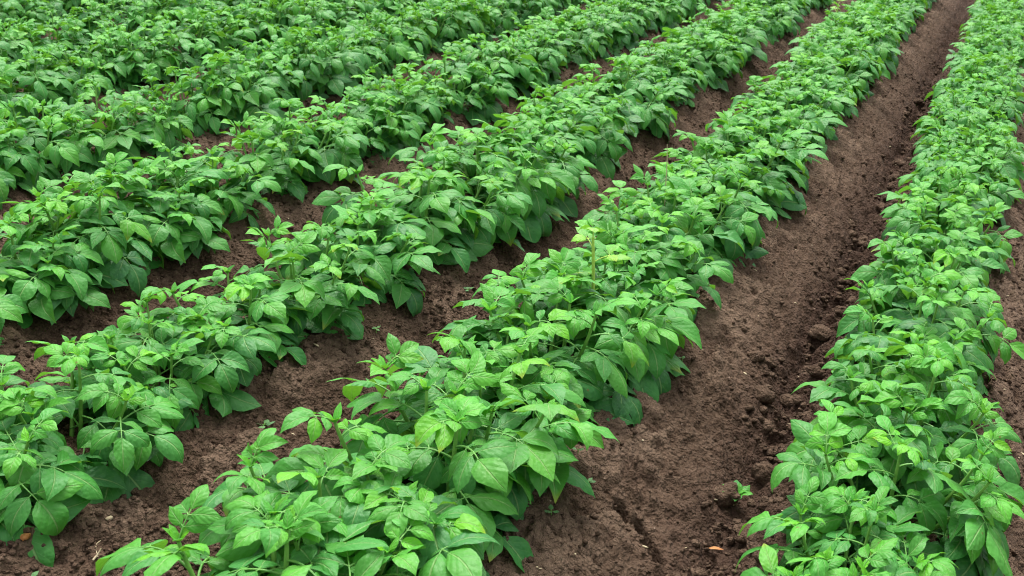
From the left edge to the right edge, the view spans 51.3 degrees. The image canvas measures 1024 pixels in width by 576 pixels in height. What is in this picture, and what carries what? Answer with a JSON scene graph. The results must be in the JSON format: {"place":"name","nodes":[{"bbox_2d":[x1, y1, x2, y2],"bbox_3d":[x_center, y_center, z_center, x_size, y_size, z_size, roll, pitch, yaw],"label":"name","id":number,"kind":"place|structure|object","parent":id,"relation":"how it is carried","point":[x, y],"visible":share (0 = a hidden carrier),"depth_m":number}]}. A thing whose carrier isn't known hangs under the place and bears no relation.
{"place":"outdoors","nodes":[
{"label":"outdoors","id":0,"kind":"place"},
{"bbox_2d":[0,0,1023,575],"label":"ground","id":1,"kind":"structure","parent":0,"point":[722,438],"depth_m":2.83},
{"bbox_2d":[0,257,28,344],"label":"potato plant","id":2,"kind":"object","parent":1,"relation":"on","point":[14,307],"visible":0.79,"depth_m":2.62},
{"bbox_2d":[0,19,33,85],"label":"potato plant","id":3,"kind":"object","parent":1,"relation":"on","point":[6,45],"visible":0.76,"depth_m":5.20},
{"bbox_2d":[0,57,34,124],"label":"potato plant","id":4,"kind":"object","parent":1,"relation":"on","point":[8,73],"visible":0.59,"depth_m":4.32},
{"bbox_2d":[0,129,40,209],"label":"potato plant","id":5,"kind":"object","parent":1,"relation":"on","point":[28,161],"visible":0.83,"depth_m":3.60},
{"bbox_2d":[0,0,50,37],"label":"potato plant","id":6,"kind":"object","parent":1,"relation":"on","point":[37,15],"visible":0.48,"depth_m":6.18},
{"bbox_2d":[0,44,75,118],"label":"potato plant","id":7,"kind":"object","parent":1,"relation":"on","point":[40,92],"visible":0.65,"depth_m":4.53},
{"bbox_2d":[5,6,93,64],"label":"potato plant","id":8,"kind":"object","parent":1,"relation":"on","point":[62,23],"visible":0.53,"depth_m":5.59},
{"bbox_2d":[0,355,102,566],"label":"potato plant","id":9,"kind":"object","parent":1,"relation":"on","point":[57,508],"visible":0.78,"depth_m":1.94},
{"bbox_2d":[0,94,106,191],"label":"potato plant","id":10,"kind":"object","parent":1,"relation":"on","point":[66,156],"visible":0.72,"depth_m":3.73},
{"bbox_2d":[0,199,115,328],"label":"potato plant","id":11,"kind":"object","parent":1,"relation":"on","point":[48,290],"visible":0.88,"depth_m":2.78},
{"bbox_2d":[18,42,115,104],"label":"potato plant","id":12,"kind":"object","parent":1,"relation":"on","point":[97,76],"visible":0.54,"depth_m":4.73},
{"bbox_2d":[1,151,175,296],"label":"potato plant","id":13,"kind":"object","parent":1,"relation":"on","point":[111,246],"visible":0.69,"depth_m":2.97},
{"bbox_2d":[22,78,154,173],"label":"potato plant","id":14,"kind":"object","parent":1,"relation":"on","point":[130,141],"visible":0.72,"depth_m":3.96},
{"bbox_2d":[0,333,184,503],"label":"potato plant","id":15,"kind":"object","parent":1,"relation":"on","point":[126,448],"visible":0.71,"depth_m":2.12},
{"bbox_2d":[60,6,124,58],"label":"potato plant","id":16,"kind":"object","parent":1,"relation":"on","point":[92,25],"visible":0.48,"depth_m":5.76},
{"bbox_2d":[56,27,151,96],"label":"potato plant","id":17,"kind":"object","parent":1,"relation":"on","point":[122,68],"visible":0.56,"depth_m":4.96},
{"bbox_2d":[66,0,155,47],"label":"potato plant","id":18,"kind":"object","parent":1,"relation":"on","point":[130,21],"visible":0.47,"depth_m":5.96},
{"bbox_2d":[79,85,193,161],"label":"potato plant","id":19,"kind":"object","parent":1,"relation":"on","point":[160,132],"visible":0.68,"depth_m":4.17},
{"bbox_2d":[89,20,198,84],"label":"potato plant","id":20,"kind":"object","parent":1,"relation":"on","point":[163,61],"visible":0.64,"depth_m":5.09},
{"bbox_2d":[60,155,230,268],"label":"potato plant","id":21,"kind":"object","parent":1,"relation":"on","point":[180,236],"visible":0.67,"depth_m":3.17},
{"bbox_2d":[109,0,198,47],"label":"potato plant","id":22,"kind":"object","parent":1,"relation":"on","point":[150,3],"visible":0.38,"depth_m":6.14},
{"bbox_2d":[70,290,260,432],"bbox_3d":[-0.792,0.153,2.374,0.450,0.258,0.392,-18,31,-40],"label":"potato plant","id":23,"kind":"object","parent":1,"relation":"on","point":[219,384],"visible":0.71,"depth_m":2.33},
{"bbox_2d":[135,10,228,74],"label":"potato plant","id":24,"kind":"object","parent":1,"relation":"on","point":[195,59],"visible":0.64,"depth_m":5.38},
{"bbox_2d":[138,63,242,136],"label":"potato plant","id":25,"kind":"object","parent":1,"relation":"on","point":[205,121],"visible":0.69,"depth_m":4.40},
{"bbox_2d":[130,139,281,235],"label":"potato plant","id":26,"kind":"object","parent":1,"relation":"on","point":[236,199],"visible":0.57,"depth_m":3.42},
{"bbox_2d":[174,0,259,64],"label":"potato plant","id":27,"kind":"object","parent":1,"relation":"on","point":[217,25],"visible":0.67,"depth_m":5.58},
{"bbox_2d":[139,264,318,386],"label":"potato plant","id":28,"kind":"object","parent":1,"relation":"on","point":[246,342],"visible":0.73,"depth_m":2.51},
{"bbox_2d":[189,38,288,125],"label":"potato plant","id":29,"kind":"object","parent":1,"relation":"on","point":[263,95],"visible":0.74,"depth_m":4.58},
{"bbox_2d":[96,484,392,575],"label":"potato plant","id":30,"kind":"object","parent":1,"relation":"on","point":[283,519],"visible":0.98,"depth_m":1.68},
{"bbox_2d":[215,34,305,111],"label":"potato plant","id":31,"kind":"object","parent":1,"relation":"on","point":[278,62],"visible":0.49,"depth_m":4.83},
{"bbox_2d":[226,0,306,50],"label":"potato plant","id":32,"kind":"object","parent":1,"relation":"on","point":[279,32],"visible":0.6,"depth_m":5.92},
{"bbox_2d":[214,111,322,202],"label":"potato plant","id":33,"kind":"object","parent":1,"relation":"on","point":[266,164],"visible":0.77,"depth_m":3.69},
{"bbox_2d":[259,29,331,100],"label":"potato plant","id":34,"kind":"object","parent":1,"relation":"on","point":[312,75],"visible":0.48,"depth_m":4.98},
{"bbox_2d":[255,0,336,47],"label":"potato plant","id":35,"kind":"object","parent":1,"relation":"on","point":[320,14],"visible":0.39,"depth_m":6.14},
{"bbox_2d":[220,215,384,339],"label":"potato plant","id":36,"kind":"object","parent":1,"relation":"on","point":[320,297],"visible":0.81,"depth_m":2.73},
{"bbox_2d":[244,98,369,187],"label":"potato plant","id":37,"kind":"object","parent":1,"relation":"on","point":[343,143],"visible":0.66,"depth_m":3.89},
{"bbox_2d":[281,0,359,37],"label":"potato plant","id":38,"kind":"object","parent":1,"relation":"on","point":[339,20],"visible":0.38,"depth_m":6.40},
{"bbox_2d":[280,15,366,96],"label":"potato plant","id":39,"kind":"object","parent":1,"relation":"on","point":[344,70],"visible":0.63,"depth_m":5.15},
{"bbox_2d":[198,428,498,575],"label":"potato plant","id":40,"kind":"object","parent":1,"relation":"on","point":[464,561],"visible":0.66,"depth_m":1.78},
{"bbox_2d":[312,25,390,89],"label":"potato plant","id":41,"kind":"object","parent":1,"relation":"on","point":[375,50],"visible":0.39,"depth_m":5.43},
{"bbox_2d":[287,86,419,167],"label":"potato plant","id":42,"kind":"object","parent":1,"relation":"on","point":[391,147],"visible":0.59,"depth_m":4.23},
{"bbox_2d":[268,191,441,315],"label":"potato plant","id":43,"kind":"object","parent":1,"relation":"on","point":[401,283],"visible":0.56,"depth_m":2.94},
{"bbox_2d":[339,10,422,74],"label":"potato plant","id":44,"kind":"object","parent":1,"relation":"on","point":[398,51],"visible":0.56,"depth_m":5.68},
{"bbox_2d":[339,62,442,147],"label":"potato plant","id":45,"kind":"object","parent":1,"relation":"on","point":[386,99],"visible":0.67,"depth_m":4.39},
{"bbox_2d":[356,1,444,65],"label":"potato plant","id":46,"kind":"object","parent":1,"relation":"on","point":[425,38],"visible":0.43,"depth_m":5.87},
{"bbox_2d":[312,158,494,272],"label":"potato plant","id":47,"kind":"object","parent":1,"relation":"on","point":[471,246],"visible":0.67,"depth_m":3.21},
{"bbox_2d":[262,371,559,575],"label":"potato plant","id":48,"kind":"object","parent":1,"relation":"on","point":[490,472],"visible":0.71,"depth_m":1.89},
{"bbox_2d":[381,69,461,127],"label":"potato plant","id":49,"kind":"object","parent":1,"relation":"on","point":[435,92],"visible":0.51,"depth_m":4.63},
{"bbox_2d":[392,2,465,55],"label":"potato plant","id":50,"kind":"object","parent":1,"relation":"on","point":[448,31],"visible":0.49,"depth_m":6.15},
{"bbox_2d":[386,42,517,126],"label":"potato plant","id":51,"kind":"object","parent":1,"relation":"on","point":[482,109],"visible":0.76,"depth_m":4.94},
{"bbox_2d":[418,0,496,49],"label":"potato plant","id":52,"kind":"object","parent":1,"relation":"on","point":[475,22],"visible":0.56,"depth_m":6.32},
{"bbox_2d":[390,151,532,251],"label":"potato plant","id":53,"kind":"object","parent":1,"relation":"on","point":[505,213],"visible":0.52,"depth_m":3.41},
{"bbox_2d":[327,327,618,520],"bbox_3d":[-0.083,0.261,2.151,0.603,0.319,0.532,4,23,3],"label":"potato plant","id":54,"kind":"object","parent":1,"relation":"on","point":[542,453],"visible":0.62,"depth_m":2.09},
{"bbox_2d":[388,119,575,242],"bbox_3d":[-0.083,-0.407,3.742,0.672,0.322,0.552,10,24,16],"label":"potato plant","id":55,"kind":"object","parent":1,"relation":"on","point":[535,217],"visible":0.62,"depth_m":3.64},
{"bbox_2d":[437,33,536,100],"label":"potato plant","id":56,"kind":"object","parent":1,"relation":"on","point":[470,53],"visible":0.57,"depth_m":5.20},
{"bbox_2d":[388,314,603,448],"bbox_3d":[-0.028,0.228,2.355,0.492,0.276,0.506,6,24,8],"label":"potato plant","id":57,"kind":"object","parent":1,"relation":"on","point":[587,389],"visible":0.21,"depth_m":2.26},
{"bbox_2d":[476,0,519,41],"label":"potato plant","id":58,"kind":"object","parent":1,"relation":"on","point":[504,21],"visible":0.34,"depth_m":6.74},
{"bbox_2d":[463,38,547,96],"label":"potato plant","id":59,"kind":"object","parent":1,"relation":"on","point":[535,77],"visible":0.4,"depth_m":5.38},
{"bbox_2d":[433,114,597,217],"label":"potato plant","id":60,"kind":"object","parent":1,"relation":"on","point":[568,206],"visible":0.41,"depth_m":3.86},
{"bbox_2d":[498,28,566,90],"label":"potato plant","id":61,"kind":"object","parent":1,"relation":"on","point":[551,68],"visible":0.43,"depth_m":5.59},
{"bbox_2d":[496,15,574,70],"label":"potato plant","id":62,"kind":"object","parent":1,"relation":"on","point":[559,47],"visible":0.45,"depth_m":5.80},
{"bbox_2d":[432,247,648,425],"bbox_3d":[0.064,0.112,2.546,0.568,0.332,0.524,12,25,20],"label":"potato plant","id":63,"kind":"object","parent":1,"relation":"on","point":[587,361],"visible":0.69,"depth_m":2.46},
{"bbox_2d":[487,105,599,174],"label":"potato plant","id":64,"kind":"object","parent":1,"relation":"on","point":[589,145],"visible":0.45,"depth_m":4.11},
{"bbox_2d":[510,8,601,66],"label":"potato plant","id":65,"kind":"object","parent":1,"relation":"on","point":[579,54],"visible":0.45,"depth_m":6.02},
{"bbox_2d":[503,84,632,180],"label":"potato plant","id":66,"kind":"object","parent":1,"relation":"on","point":[608,149],"visible":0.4,"depth_m":4.26},
{"bbox_2d":[533,7,621,61],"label":"potato plant","id":67,"kind":"object","parent":1,"relation":"on","point":[604,44],"visible":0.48,"depth_m":6.28},
{"bbox_2d":[516,82,646,143],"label":"potato plant","id":68,"kind":"object","parent":1,"relation":"on","point":[619,121],"visible":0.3,"depth_m":4.54},
{"bbox_2d":[471,247,701,402],"bbox_3d":[0.204,0.062,2.712,0.593,0.272,0.487,11,25,19],"label":"potato plant","id":69,"kind":"object","parent":1,"relation":"on","point":[662,343],"visible":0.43,"depth_m":2.59},
{"bbox_2d":[552,0,631,56],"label":"potato plant","id":70,"kind":"object","parent":1,"relation":"on","point":[616,33],"visible":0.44,"depth_m":6.49},
{"bbox_2d":[563,225,631,316],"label":"potato plant","id":71,"kind":"object","parent":1,"relation":"on","point":[583,234],"visible":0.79,"depth_m":2.64},
{"bbox_2d":[577,0,646,50],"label":"potato plant","id":72,"kind":"object","parent":1,"relation":"on","point":[634,29],"visible":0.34,"depth_m":6.72},
{"bbox_2d":[522,230,705,350],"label":"potato plant","id":73,"kind":"object","parent":1,"relation":"on","point":[645,255],"visible":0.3,"depth_m":2.85},
{"bbox_2d":[554,55,676,142],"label":"potato plant","id":74,"kind":"object","parent":1,"relation":"on","point":[656,118],"visible":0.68,"depth_m":4.81},
{"bbox_2d":[590,57,687,119],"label":"potato plant","id":75,"kind":"object","parent":1,"relation":"on","point":[647,69],"visible":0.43,"depth_m":5.07},
{"bbox_2d":[607,0,685,33],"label":"potato plant","id":76,"kind":"object","parent":1,"relation":"on","point":[664,17],"visible":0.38,"depth_m":7.25},
{"bbox_2d":[573,194,733,321],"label":"potato plant","id":77,"kind":"object","parent":1,"relation":"on","point":[621,232],"visible":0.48,"depth_m":3.00},
{"bbox_2d":[607,42,700,106],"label":"potato plant","id":78,"kind":"object","parent":1,"relation":"on","point":[680,66],"visible":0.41,"depth_m":5.34},
{"bbox_2d":[582,164,758,274],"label":"potato plant","id":79,"kind":"object","parent":1,"relation":"on","point":[737,228],"visible":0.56,"depth_m":3.25},
{"bbox_2d":[636,35,708,92],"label":"potato plant","id":80,"kind":"object","parent":1,"relation":"on","point":[700,75],"visible":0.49,"depth_m":5.51},
{"bbox_2d":[630,26,738,91],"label":"potato plant","id":81,"kind":"object","parent":1,"relation":"on","point":[713,79],"visible":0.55,"depth_m":5.77},
{"bbox_2d":[618,158,777,266],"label":"potato plant","id":82,"kind":"object","parent":1,"relation":"on","point":[741,204],"visible":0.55,"depth_m":3.42},
{"bbox_2d":[651,28,753,77],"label":"potato plant","id":83,"kind":"object","parent":1,"relation":"on","point":[736,56],"visible":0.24,"depth_m":5.96},
{"bbox_2d":[671,11,747,69],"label":"potato plant","id":84,"kind":"object","parent":1,"relation":"on","point":[736,28],"visible":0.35,"depth_m":6.19},
{"bbox_2d":[645,139,792,220],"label":"potato plant","id":85,"kind":"object","parent":1,"relation":"on","point":[761,191],"visible":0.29,"depth_m":3.71},
{"bbox_2d":[690,3,767,61],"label":"potato plant","id":86,"kind":"object","parent":1,"relation":"on","point":[752,36],"visible":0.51,"depth_m":6.34},
{"bbox_2d":[651,110,809,218],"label":"potato plant","id":87,"kind":"object","parent":1,"relation":"on","point":[797,203],"visible":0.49,"depth_m":3.85},
{"bbox_2d":[705,95,824,175],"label":"potato plant","id":88,"kind":"object","parent":1,"relation":"on","point":[796,123],"visible":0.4,"depth_m":4.32},
{"bbox_2d":[712,107,827,193],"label":"potato plant","id":89,"kind":"object","parent":1,"relation":"on","point":[796,153],"visible":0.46,"depth_m":4.13},
{"bbox_2d":[738,0,803,41],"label":"potato plant","id":90,"kind":"object","parent":1,"relation":"on","point":[787,23],"visible":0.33,"depth_m":7.19},
{"bbox_2d":[733,80,846,154],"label":"potato plant","id":91,"kind":"object","parent":1,"relation":"on","point":[777,96],"visible":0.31,"depth_m":4.60},
{"bbox_2d":[730,76,856,140],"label":"potato plant","id":92,"kind":"object","parent":1,"relation":"on","point":[837,106],"visible":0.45,"depth_m":4.78},
{"bbox_2d":[748,67,858,116],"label":"potato plant","id":93,"kind":"object","parent":1,"relation":"on","point":[832,87],"visible":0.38,"depth_m":5.01},
{"bbox_2d":[759,57,861,117],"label":"potato plant","id":94,"kind":"object","parent":1,"relation":"on","point":[814,61],"visible":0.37,"depth_m":5.24},
{"bbox_2d":[769,41,872,106],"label":"potato plant","id":95,"kind":"object","parent":1,"relation":"on","point":[828,60],"visible":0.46,"depth_m":5.37},
{"bbox_2d":[791,34,881,96],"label":"potato plant","id":96,"kind":"object","parent":1,"relation":"on","point":[838,52],"visible":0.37,"depth_m":5.56},
{"bbox_2d":[784,28,889,85],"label":"potato plant","id":97,"kind":"object","parent":1,"relation":"on","point":[875,59],"visible":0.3,"depth_m":5.86},
{"bbox_2d":[788,16,891,69],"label":"potato plant","id":98,"kind":"object","parent":1,"relation":"on","point":[823,32],"visible":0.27,"depth_m":6.07},
{"bbox_2d":[735,476,955,575],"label":"potato plant","id":99,"kind":"object","parent":1,"relation":"on","point":[871,516],"visible":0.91,"depth_m":1.87},
{"bbox_2d":[786,546,917,575],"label":"potato plant","id":100,"kind":"object","parent":1,"relation":"on","point":[819,565],"visible":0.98,"depth_m":1.70},
{"bbox_2d":[805,10,902,74],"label":"potato plant","id":101,"kind":"object","parent":1,"relation":"on","point":[889,62],"visible":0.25,"depth_m":6.27},
{"bbox_2d":[811,3,902,67],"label":"potato plant","id":102,"kind":"object","parent":1,"relation":"on","point":[870,13],"visible":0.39,"depth_m":6.45},
{"bbox_2d":[770,388,1023,575],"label":"potato plant","id":103,"kind":"object","parent":1,"relation":"on","point":[972,543],"visible":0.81,"depth_m":2.00},
{"bbox_2d":[816,304,995,437],"bbox_3d":[0.914,0.207,2.501,0.473,0.263,0.436,-10,26,-26],"label":"potato plant","id":104,"kind":"object","parent":1,"relation":"on","point":[871,348],"visible":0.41,"depth_m":2.47},
{"bbox_2d":[791,336,1021,508],"bbox_3d":[0.855,0.278,2.281,0.563,0.311,0.462,-19,31,-40],"label":"potato plant","id":105,"kind":"object","parent":1,"relation":"on","point":[888,391],"visible":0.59,"depth_m":2.21},
{"bbox_2d":[851,233,1000,341],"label":"potato plant","id":106,"kind":"object","parent":1,"relation":"on","point":[951,256],"visible":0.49,"depth_m":2.90},
{"bbox_2d":[836,248,1023,399],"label":"potato plant","id":107,"kind":"object","parent":1,"relation":"on","point":[977,352],"visible":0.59,"depth_m":2.65},
{"bbox_2d":[875,161,995,240],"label":"potato plant","id":108,"kind":"object","parent":1,"relation":"on","point":[967,187],"visible":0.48,"depth_m":3.59},
{"bbox_2d":[869,205,1009,306],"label":"potato plant","id":109,"kind":"object","parent":1,"relation":"on","point":[961,238],"visible":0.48,"depth_m":3.12},
{"bbox_2d":[880,171,1022,276],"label":"potato plant","id":110,"kind":"object","parent":1,"relation":"on","point":[900,218],"visible":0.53,"depth_m":3.31},
{"bbox_2d":[898,147,1023,225],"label":"potato plant","id":111,"kind":"object","parent":1,"relation":"on","point":[997,196],"visible":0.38,"depth_m":3.77},
{"bbox_2d":[909,129,1021,205],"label":"potato plant","id":112,"kind":"object","parent":1,"relation":"on","point":[926,153],"visible":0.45,"depth_m":3.95},
{"bbox_2d":[913,100,1017,153],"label":"potato plant","id":113,"kind":"object","parent":1,"relation":"on","point":[939,107],"visible":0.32,"depth_m":4.68},
{"bbox_2d":[910,108,1023,162],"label":"potato plant","id":114,"kind":"object","parent":1,"relation":"on","point":[951,125],"visible":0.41,"depth_m":4.41},
{"bbox_2d":[913,115,1023,203],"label":"potato plant","id":115,"kind":"object","parent":1,"relation":"on","point":[1013,170],"visible":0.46,"depth_m":4.15},
{"bbox_2d":[924,52,1023,124],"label":"potato plant","id":116,"kind":"object","parent":1,"relation":"on","point":[938,90],"visible":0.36,"depth_m":5.31},
{"bbox_2d":[927,80,1022,137],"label":"potato plant","id":117,"kind":"object","parent":1,"relation":"on","point":[983,100],"visible":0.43,"depth_m":4.83},
{"bbox_2d":[933,46,1021,99],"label":"potato plant","id":118,"kind":"object","parent":1,"relation":"on","point":[1002,66],"visible":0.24,"depth_m":5.48},
{"bbox_2d":[940,73,1023,125],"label":"potato plant","id":119,"kind":"object","parent":1,"relation":"on","point":[1016,103],"visible":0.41,"depth_m":5.03},
{"bbox_2d":[943,35,1022,90],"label":"potato plant","id":120,"kind":"object","parent":1,"relation":"on","point":[1005,53],"visible":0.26,"depth_m":5.98},
{"bbox_2d":[950,27,1023,74],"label":"potato plant","id":121,"kind":"object","parent":1,"relation":"on","point":[1019,45],"visible":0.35,"depth_m":6.16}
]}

